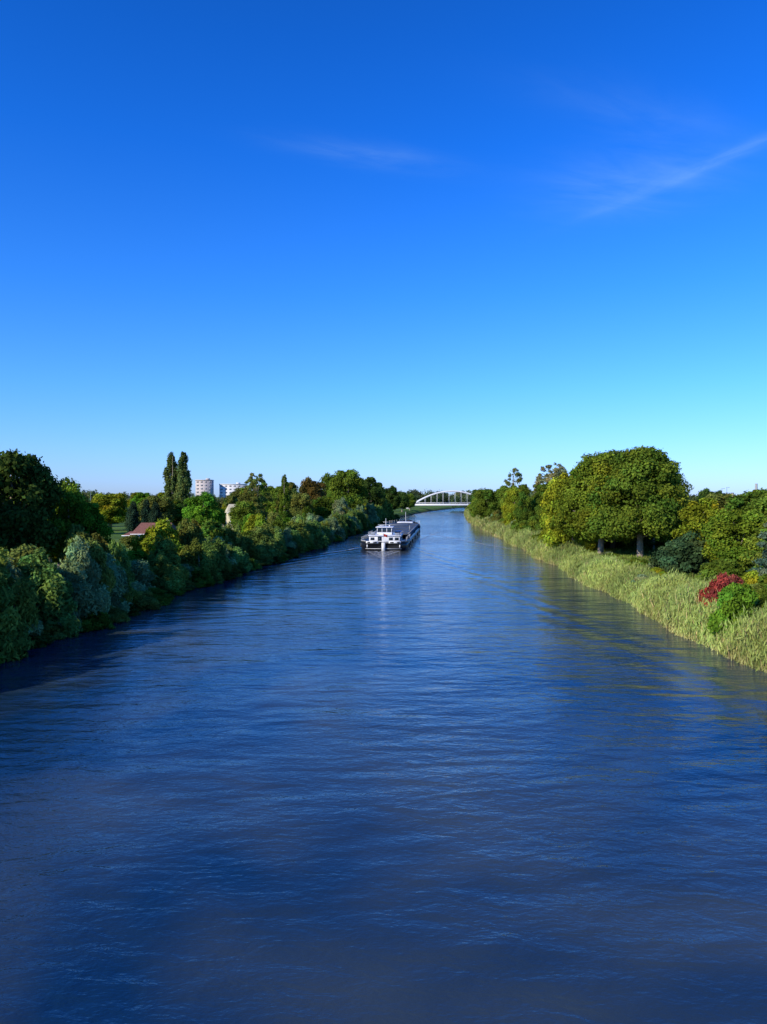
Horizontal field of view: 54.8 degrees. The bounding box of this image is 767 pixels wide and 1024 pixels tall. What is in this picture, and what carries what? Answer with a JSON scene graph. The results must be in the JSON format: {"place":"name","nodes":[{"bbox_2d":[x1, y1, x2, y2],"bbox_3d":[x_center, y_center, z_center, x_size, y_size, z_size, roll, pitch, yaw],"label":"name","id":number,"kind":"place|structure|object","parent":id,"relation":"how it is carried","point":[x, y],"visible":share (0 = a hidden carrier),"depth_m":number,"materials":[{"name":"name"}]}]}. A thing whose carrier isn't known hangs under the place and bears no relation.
{"place":"outdoors","nodes":[
{"label":"outdoors","id":0,"kind":"place"},
{"bbox_2d":[131,523,176,533],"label":"roof","id":1,"kind":"structure","parent":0,"point":[141,528],"depth_m":138.56,"materials":[{"name":"tile"}]},
{"bbox_2d":[195,478,213,495],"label":"apartment tower","id":2,"kind":"structure","parent":0,"point":[207,485],"depth_m":593.81,"materials":[{"name":"white concrete"}]},
{"bbox_2d":[54,497,650,563],"bbox_3d":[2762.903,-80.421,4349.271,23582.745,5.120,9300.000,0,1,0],"label":"ground","id":3,"kind":"structure","parent":0,"point":[119,529],"depth_m":426.45,"materials":[{"name":"green plant"}]},
{"bbox_2d":[1,557,22,586],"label":"willow shrub","id":4,"kind":"object","parent":3,"relation":"on","point":[17,573],"visible":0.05,"depth_m":55.74,"materials":[{"name":"green plant"}]},
{"bbox_2d":[0,547,40,662],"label":"willow shrub","id":5,"kind":"object","parent":3,"relation":"on","point":[18,616],"visible":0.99,"depth_m":49.95,"materials":[{"name":"green plant"}]},
{"bbox_2d":[9,545,43,603],"bbox_3d":[-29.682,5.802,61.580,5.822,6.118,5.655,0,1,-3],"label":"green bush","id":6,"kind":"object","parent":3,"relation":"on","point":[18,552],"visible":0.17,"depth_m":60.40,"materials":[{"name":"green plant"}]},
{"bbox_2d":[0,448,65,555],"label":"deciduous tree","id":7,"kind":"object","parent":3,"relation":"on","point":[29,481],"visible":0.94,"depth_m":73.94,"materials":[{"name":"green plant"}]},
{"bbox_2d":[27,633,56,648],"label":"bank scrub","id":8,"kind":"object","parent":3,"relation":"on","point":[41,640],"visible":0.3,"depth_m":54.15,"materials":[{"name":"green plant"}]},
{"bbox_2d":[14,547,83,637],"bbox_3d":[-27.790,6.580,58.068,6.833,7.810,6.465,-1,2,-38],"label":"willow shrub","id":9,"kind":"object","parent":3,"relation":"on","point":[51,585],"visible":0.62,"depth_m":57.18,"materials":[{"name":"green plant"}]},
{"bbox_2d":[41,620,66,639],"bbox_3d":[-26.117,9.204,57.672,3.534,1.615,3.529,0,1,-17],"label":"bank scrub","id":10,"kind":"object","parent":3,"relation":"on","point":[54,629],"visible":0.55,"depth_m":56.82,"materials":[{"name":"green plant"}]},
{"bbox_2d":[38,484,92,562],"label":"deciduous tree","id":11,"kind":"object","parent":3,"relation":"on","point":[63,517],"visible":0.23,"depth_m":80.42,"materials":[{"name":"green plant"}]},
{"bbox_2d":[36,561,102,633],"bbox_3d":[-26.443,7.212,60.698,6.455,6.472,7.664,1,1,26],"label":"willow shrub","id":12,"kind":"object","parent":3,"relation":"on","point":[87,603],"visible":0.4,"depth_m":59.99,"materials":[{"name":"green plant"}]},
{"bbox_2d":[57,523,91,564],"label":"green bush","id":13,"kind":"object","parent":3,"relation":"on","point":[75,529],"visible":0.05,"depth_m":77.08,"materials":[{"name":"green plant"}]},
{"bbox_2d":[58,535,112,613],"bbox_3d":[-25.797,6.228,63.027,5.192,8.519,5.174,0,1,-2],"label":"willow shrub","id":14,"kind":"object","parent":3,"relation":"on","point":[77,551],"visible":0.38,"depth_m":62.54,"materials":[{"name":"green plant"}]},
{"bbox_2d":[60,502,117,552],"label":"deciduous tree","id":15,"kind":"object","parent":3,"relation":"on","point":[89,516],"visible":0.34,"depth_m":79.53,"materials":[{"name":"green plant"}]},
{"bbox_2d":[64,531,113,563],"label":"green bush","id":16,"kind":"object","parent":3,"relation":"on","point":[102,542],"visible":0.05,"depth_m":69.48,"materials":[{"name":"green plant"}]},
{"bbox_2d":[63,533,115,605],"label":"willow shrub","id":17,"kind":"object","parent":3,"relation":"on","point":[98,555],"visible":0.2,"depth_m":65.09,"materials":[{"name":"green plant"}]},
{"bbox_2d":[80,611,115,631],"bbox_3d":[-24.393,9.049,61.450,3.509,1.992,3.598,1,2,42],"label":"bank scrub","id":18,"kind":"object","parent":3,"relation":"on","point":[99,620],"visible":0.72,"depth_m":60.69,"materials":[{"name":"green plant"}]},
{"bbox_2d":[91,492,129,526],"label":"deciduous tree","id":19,"kind":"object","parent":3,"relation":"on","point":[112,508],"visible":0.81,"depth_m":192.09,"materials":[{"name":"green plant"}]},
{"bbox_2d":[105,553,131,612],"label":"willow shrub","id":20,"kind":"object","parent":3,"relation":"on","point":[116,594],"visible":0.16,"depth_m":67.82,"materials":[{"name":"green plant"}]},
{"bbox_2d":[106,606,130,622],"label":"bank scrub","id":21,"kind":"object","parent":3,"relation":"on","point":[115,614],"visible":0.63,"depth_m":64.41,"materials":[{"name":"green plant"}]},
{"bbox_2d":[108,540,134,587],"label":"willow shrub","id":22,"kind":"object","parent":3,"relation":"on","point":[119,551],"visible":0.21,"depth_m":73.52,"materials":[{"name":"green plant"}]},
{"bbox_2d":[118,568,140,604],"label":"willow shrub","id":23,"kind":"object","parent":3,"relation":"on","point":[131,594],"visible":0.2,"depth_m":70.49,"materials":[{"name":"green plant"}]},
{"bbox_2d":[124,501,140,531],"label":"cypress tree","id":24,"kind":"object","parent":3,"relation":"on","point":[132,520],"visible":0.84,"depth_m":154.31,"materials":[{"name":"green plant"}]},
{"bbox_2d":[124,550,146,562],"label":"green bush","id":25,"kind":"object","parent":3,"relation":"on","point":[136,555],"visible":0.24,"depth_m":85.75,"materials":[{"name":"green plant"}]},
{"bbox_2d":[129,559,156,591],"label":"willow shrub","id":26,"kind":"object","parent":3,"relation":"on","point":[142,572],"visible":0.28,"depth_m":76.52,"materials":[{"name":"green plant"}]},
{"bbox_2d":[139,499,150,523],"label":"cypress tree","id":27,"kind":"object","parent":3,"relation":"on","point":[144,512],"visible":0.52,"depth_m":155.31,"materials":[{"name":"green plant"}]},
{"bbox_2d":[133,591,161,610],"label":"bank scrub","id":28,"kind":"object","parent":3,"relation":"on","point":[148,600],"visible":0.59,"depth_m":71.34,"materials":[{"name":"green plant"}]},
{"bbox_2d":[147,502,163,522],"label":"cypress tree","id":29,"kind":"object","parent":3,"relation":"on","point":[155,513],"visible":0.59,"depth_m":154.37,"materials":[{"name":"green plant"}]},
{"bbox_2d":[129,518,183,559],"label":"green bush","id":30,"kind":"object","parent":3,"relation":"on","point":[145,543],"visible":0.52,"depth_m":93.94,"materials":[{"name":"green plant"}]},
{"bbox_2d":[137,495,175,521],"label":"deciduous tree","id":31,"kind":"object","parent":3,"relation":"on","point":[165,503],"visible":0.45,"depth_m":192.59,"materials":[{"name":"green plant"}]},
{"bbox_2d":[146,579,172,594],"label":"bank scrub","id":32,"kind":"object","parent":3,"relation":"on","point":[161,584],"visible":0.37,"depth_m":79.06,"materials":[{"name":"green plant"}]},
{"bbox_2d":[148,587,175,605],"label":"bank scrub","id":33,"kind":"object","parent":3,"relation":"on","point":[161,596],"visible":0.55,"depth_m":75.26,"materials":[{"name":"green plant"}]},
{"bbox_2d":[147,555,186,589],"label":"willow shrub","id":34,"kind":"object","parent":3,"relation":"on","point":[162,567],"visible":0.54,"depth_m":82.77,"materials":[{"name":"green plant"}]},
{"bbox_2d":[147,535,189,580],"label":"willow shrub","id":35,"kind":"object","parent":3,"relation":"on","point":[166,547],"visible":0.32,"depth_m":86.44,"materials":[{"name":"green plant"}]},
{"bbox_2d":[162,452,177,499],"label":"lombardy poplar","id":36,"kind":"object","parent":3,"relation":"on","point":[170,482],"visible":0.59,"depth_m":228.61,"materials":[{"name":"green plant"}]},
{"bbox_2d":[171,499,183,525],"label":"deciduous tree","id":37,"kind":"object","parent":3,"relation":"on","point":[178,507],"visible":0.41,"depth_m":205.81,"materials":[{"name":"green plant"}]},
{"bbox_2d":[173,451,191,506],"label":"lombardy poplar","id":38,"kind":"object","parent":3,"relation":"on","point":[183,486],"visible":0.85,"depth_m":227.54,"materials":[{"name":"green plant"}]},
{"bbox_2d":[177,517,205,555],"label":"green bush","id":39,"kind":"object","parent":3,"relation":"on","point":[187,530],"visible":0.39,"depth_m":98.38,"materials":[{"name":"green plant"}]},
{"bbox_2d":[177,537,221,580],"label":"willow shrub","id":40,"kind":"object","parent":3,"relation":"on","point":[196,555],"visible":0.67,"depth_m":92.95,"materials":[{"name":"green plant"}]},
{"bbox_2d":[188,569,215,587],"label":"bank scrub","id":41,"kind":"object","parent":3,"relation":"on","point":[200,579],"visible":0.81,"depth_m":89.56,"materials":[{"name":"green plant"}]},
{"bbox_2d":[182,490,226,525],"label":"deciduous tree","id":42,"kind":"object","parent":3,"relation":"on","point":[195,508],"visible":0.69,"depth_m":148.00,"materials":[{"name":"green plant"}]},
{"bbox_2d":[201,518,226,547],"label":"green bush","id":43,"kind":"object","parent":3,"relation":"on","point":[211,528],"visible":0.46,"depth_m":109.91,"materials":[{"name":"green plant"}]},
{"bbox_2d":[206,536,232,574],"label":"willow shrub","id":44,"kind":"object","parent":3,"relation":"on","point":[218,547],"visible":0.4,"depth_m":96.99,"materials":[{"name":"green plant"}]},
{"bbox_2d":[219,483,246,498],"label":"apartment block","id":45,"kind":"structure","parent":3,"relation":"on","point":[225,490],"depth_m":603.28,"materials":[{"name":"white concrete"}]},
{"bbox_2d":[224,487,241,507],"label":"deciduous tree","id":46,"kind":"object","parent":3,"relation":"on","point":[234,497],"visible":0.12,"depth_m":247.30,"materials":[{"name":"green plant"}]},
{"bbox_2d":[224,522,247,556],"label":"willow shrub","id":47,"kind":"object","parent":3,"relation":"on","point":[234,538],"visible":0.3,"depth_m":113.73,"materials":[{"name":"green plant"}]},
{"bbox_2d":[226,544,252,571],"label":"willow shrub","id":48,"kind":"object","parent":3,"relation":"on","point":[240,557],"visible":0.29,"depth_m":106.67,"materials":[{"name":"green plant"}]},
{"bbox_2d":[228,500,257,530],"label":"deciduous tree","id":49,"kind":"object","parent":3,"relation":"on","point":[238,512],"visible":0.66,"depth_m":163.44,"materials":[{"name":"green plant"}]},
{"bbox_2d":[240,534,260,559],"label":"willow shrub","id":50,"kind":"object","parent":3,"relation":"on","point":[252,552],"visible":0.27,"depth_m":116.77,"materials":[{"name":"green plant"}]},
{"bbox_2d":[237,491,267,518],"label":"deciduous tree","id":51,"kind":"object","parent":3,"relation":"on","point":[252,496],"visible":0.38,"depth_m":203.66,"materials":[{"name":"green plant"}]},
{"bbox_2d":[242,513,269,531],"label":"green bush","id":52,"kind":"object","parent":3,"relation":"on","point":[253,520],"visible":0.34,"depth_m":135.89,"materials":[{"name":"green plant"}]},
{"bbox_2d":[243,472,273,517],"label":"ash tree","id":53,"kind":"object","parent":3,"relation":"on","point":[247,488],"visible":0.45,"depth_m":208.82,"materials":[{"name":"green plant"}]},
{"bbox_2d":[250,527,282,558],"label":"willow shrub","id":54,"kind":"object","parent":3,"relation":"on","point":[259,534],"visible":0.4,"depth_m":123.40,"materials":[{"name":"green plant"}]},
{"bbox_2d":[263,485,279,511],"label":"deciduous tree","id":55,"kind":"object","parent":3,"relation":"on","point":[273,492],"visible":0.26,"depth_m":276.63,"materials":[{"name":"green plant"}]},
{"bbox_2d":[268,524,287,548],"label":"willow shrub","id":56,"kind":"object","parent":3,"relation":"on","point":[277,534],"visible":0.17,"depth_m":133.87,"materials":[{"name":"green plant"}]},
{"bbox_2d":[278,474,291,519],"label":"columnar oak","id":57,"kind":"object","parent":3,"relation":"on","point":[284,502],"visible":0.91,"depth_m":189.35,"materials":[{"name":"green plant"}]},
{"bbox_2d":[279,527,297,548],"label":"willow shrub","id":58,"kind":"object","parent":3,"relation":"on","point":[287,535],"visible":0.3,"depth_m":140.82,"materials":[{"name":"green plant"}]},
{"bbox_2d":[290,530,306,549],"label":"willow shrub","id":59,"kind":"object","parent":3,"relation":"on","point":[297,538],"visible":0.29,"depth_m":143.74,"materials":[{"name":"green plant"}]},
{"bbox_2d":[287,523,310,549],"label":"willow shrub","id":60,"kind":"object","parent":3,"relation":"on","point":[304,534],"visible":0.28,"depth_m":148.36,"materials":[{"name":"green plant"}]},
{"bbox_2d":[288,493,314,517],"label":"deciduous tree","id":61,"kind":"object","parent":3,"relation":"on","point":[300,502],"visible":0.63,"depth_m":213.06,"materials":[{"name":"green plant"}]},
{"bbox_2d":[298,476,326,502],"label":"copper maple tree","id":62,"kind":"object","parent":3,"relation":"on","point":[315,490],"visible":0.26,"depth_m":247.88,"materials":[{"name":"brown plant"}]},
{"bbox_2d":[307,520,328,547],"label":"willow shrub","id":63,"kind":"object","parent":3,"relation":"on","point":[314,527],"visible":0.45,"depth_m":157.47,"materials":[{"name":"green plant"}]},
{"bbox_2d":[311,496,333,517],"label":"deciduous tree","id":64,"kind":"object","parent":3,"relation":"on","point":[320,505],"visible":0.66,"depth_m":223.00,"materials":[{"name":"green plant"}]},
{"bbox_2d":[324,517,345,539],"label":"willow shrub","id":65,"kind":"object","parent":3,"relation":"on","point":[335,527],"visible":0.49,"depth_m":184.85,"materials":[{"name":"green plant"}]},
{"bbox_2d":[327,469,368,509],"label":"deciduous tree","id":66,"kind":"object","parent":3,"relation":"on","point":[338,486],"visible":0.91,"depth_m":268.36,"materials":[{"name":"green plant"}]},
{"bbox_2d":[362,477,385,504],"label":"deciduous tree","id":67,"kind":"object","parent":3,"relation":"on","point":[371,486],"visible":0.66,"depth_m":320.39,"materials":[{"name":"green plant"}]},
{"bbox_2d":[385,486,401,509],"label":"deciduous tree","id":68,"kind":"object","parent":3,"relation":"on","point":[391,492],"visible":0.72,"depth_m":387.12,"materials":[{"name":"green plant"}]},
{"bbox_2d":[398,491,441,503],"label":"distant treeline","id":69,"kind":"object","parent":3,"relation":"on","point":[428,499],"visible":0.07,"depth_m":744.35,"materials":[{"name":"green plant"}]},
{"bbox_2d":[406,490,470,508],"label":"arch bridge","id":70,"kind":"structure","parent":3,"relation":"on","point":[449,502],"depth_m":535.60,"materials":[{"name":"white metal"}]},
{"bbox_2d":[401,488,479,503],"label":"distant treeline","id":71,"kind":"object","parent":3,"relation":"on","point":[431,492],"visible":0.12,"depth_m":792.61,"materials":[{"name":"green plant"}]},
{"bbox_2d":[473,489,500,518],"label":"deciduous tree","id":72,"kind":"object","parent":3,"relation":"on","point":[486,505],"visible":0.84,"depth_m":259.40,"materials":[{"name":"green plant"}]},
{"bbox_2d":[464,507,509,538],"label":"reed bed","id":73,"kind":"object","parent":3,"relation":"on","point":[495,528],"visible":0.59,"depth_m":232.36,"materials":[{"name":"green plant"}]},
{"bbox_2d":[500,486,521,524],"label":"deciduous tree","id":74,"kind":"object","parent":3,"relation":"on","point":[508,506],"visible":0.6,"depth_m":198.71,"materials":[{"name":"green plant"}]},
{"bbox_2d":[503,468,522,488],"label":"ash tree","id":75,"kind":"object","parent":3,"relation":"on","point":[518,480],"visible":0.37,"depth_m":328.34,"materials":[{"name":"green plant"}]},
{"bbox_2d":[513,484,535,521],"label":"deciduous tree","id":76,"kind":"object","parent":3,"relation":"on","point":[522,511],"visible":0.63,"depth_m":178.88,"materials":[{"name":"green plant"}]},
{"bbox_2d":[531,484,549,514],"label":"deciduous tree","id":77,"kind":"object","parent":3,"relation":"on","point":[541,489],"visible":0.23,"depth_m":183.37,"materials":[{"name":"green plant"}]},
{"bbox_2d":[533,462,567,493],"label":"ash tree","id":78,"kind":"object","parent":3,"relation":"on","point":[549,476],"visible":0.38,"depth_m":237.39,"materials":[{"name":"green plant"}]},
{"bbox_2d":[539,477,562,531],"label":"maple tree","id":79,"kind":"object","parent":3,"relation":"on","point":[548,497],"visible":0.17,"depth_m":130.47,"materials":[{"name":"green plant"}]},
{"bbox_2d":[540,469,577,547],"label":"maple tree","id":80,"kind":"object","parent":3,"relation":"on","point":[554,535],"visible":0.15,"depth_m":119.89,"materials":[{"name":"green plant"}]},
{"bbox_2d":[572,534,605,552],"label":"green bush","id":81,"kind":"object","parent":3,"relation":"on","point":[590,545],"visible":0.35,"depth_m":116.44,"materials":[{"name":"green plant"}]},
{"bbox_2d":[548,452,636,552],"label":"linden tree","id":82,"kind":"object","parent":3,"relation":"on","point":[593,470],"visible":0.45,"depth_m":110.84,"materials":[{"name":"green plant"}]},
{"bbox_2d":[617,534,655,551],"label":"green bush","id":83,"kind":"object","parent":3,"relation":"on","point":[647,543],"visible":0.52,"depth_m":117.27,"materials":[{"name":"green plant"}]},
{"bbox_2d":[582,445,693,556],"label":"linden tree","id":84,"kind":"object","parent":3,"relation":"on","point":[654,510],"visible":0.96,"depth_m":102.94,"materials":[{"name":"green plant"}]},
{"bbox_2d":[651,458,693,548],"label":"linden tree","id":85,"kind":"object","parent":3,"relation":"on","point":[684,486],"visible":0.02,"depth_m":119.44,"materials":[{"name":"green plant"}]},
{"bbox_2d":[591,545,761,598],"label":"meadow grass","id":86,"kind":"structure","parent":3,"relation":"on","point":[626,557],"depth_m":109.04,"materials":[{"name":"green plant"}]},
{"bbox_2d":[648,539,708,575],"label":"green bush","id":87,"kind":"object","parent":3,"relation":"on","point":[683,557],"visible":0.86,"depth_m":82.75,"materials":[{"name":"green plant"}]},
{"bbox_2d":[666,530,710,560],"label":"green bush","id":88,"kind":"object","parent":3,"relation":"on","point":[687,537],"visible":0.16,"depth_m":86.78,"materials":[{"name":"green plant"}]},
{"bbox_2d":[670,498,728,561],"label":"deciduous tree","id":89,"kind":"object","parent":3,"relation":"on","point":[703,510],"visible":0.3,"depth_m":87.07,"materials":[{"name":"green plant"}]},
{"bbox_2d":[696,572,731,606],"bbox_3d":[26.161,6.868,58.140,3.028,4.424,2.916,0,1,10],"label":"red sumac bush","id":90,"kind":"object","parent":3,"relation":"on","point":[721,581],"visible":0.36,"depth_m":57.65,"materials":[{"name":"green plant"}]},
{"bbox_2d":[705,493,736,509],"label":"deciduous tree","id":91,"kind":"object","parent":3,"relation":"on","point":[721,500],"visible":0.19,"depth_m":157.11,"materials":[{"name":"green plant"}]},
{"bbox_2d":[694,558,748,581],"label":"green bush","id":92,"kind":"object","parent":3,"relation":"on","point":[709,570],"visible":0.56,"depth_m":71.18,"materials":[{"name":"green plant"}]},
{"bbox_2d":[699,508,763,567],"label":"deciduous tree","id":93,"kind":"object","parent":3,"relation":"on","point":[725,532],"visible":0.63,"depth_m":78.74,"materials":[{"name":"green plant"}]},
{"bbox_2d":[707,582,759,638],"bbox_3d":[25.267,7.409,53.324,4.244,4.923,4.247,-1,2,-37],"label":"green bush","id":94,"kind":"object","parent":3,"relation":"on","point":[734,597],"visible":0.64,"depth_m":52.51,"materials":[{"name":"green plant"}]},
{"bbox_2d":[724,488,766,510],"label":"deciduous tree","id":95,"kind":"object","parent":3,"relation":"on","point":[735,502],"visible":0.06,"depth_m":99.02,"materials":[{"name":"green plant"}]},
{"bbox_2d":[741,570,758,585],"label":"shrub","id":96,"kind":"object","parent":3,"relation":"on","point":[750,577],"visible":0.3,"depth_m":62.94,"materials":[{"name":"yellow plant"}]},
{"bbox_2d":[735,496,766,533],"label":"deciduous tree","id":97,"kind":"object","parent":3,"relation":"on","point":[759,504],"visible":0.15,"depth_m":86.61,"materials":[{"name":"green plant"}]},
{"bbox_2d":[739,516,766,567],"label":"deciduous tree","id":98,"kind":"object","parent":3,"relation":"on","point":[753,540],"visible":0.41,"depth_m":72.51,"materials":[{"name":"green plant"}]},
{"bbox_2d":[746,522,766,575],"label":"spruce tree","id":99,"kind":"object","parent":3,"relation":"on","point":[760,562],"visible":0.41,"depth_m":63.70,"materials":[{"name":"green plant"}]},
{"bbox_2d":[0,508,766,1023],"bbox_3d":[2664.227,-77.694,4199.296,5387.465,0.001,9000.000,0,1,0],"label":"canal water","id":100,"kind":"structure","parent":0,"point":[436,772],"depth_m":26.24,"materials":[{"name":"blue liquid"}]},
{"bbox_2d":[361,515,419,550],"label":"cargo barge","id":101,"kind":"object","parent":100,"relation":"on","point":[401,535],"visible":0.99,"depth_m":153.23,"materials":[{"name":"black paint"}]},
{"bbox_2d":[503,525,605,580],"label":"reed bed","id":102,"kind":"object","parent":100,"relation":"in","point":[563,557],"visible":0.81,"depth_m":118.78,"materials":[{"name":"green plant"}]},
{"bbox_2d":[577,552,766,672],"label":"reed bed","id":103,"kind":"object","parent":100,"relation":"in","point":[669,603],"visible":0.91,"depth_m":59.84,"materials":[{"name":"green plant"}]},
{"bbox_2d":[0,0,766,496],"label":"sky","id":104,"kind":"structure","parent":0,"point":[420,245],"materials":[{"name":"blue"}]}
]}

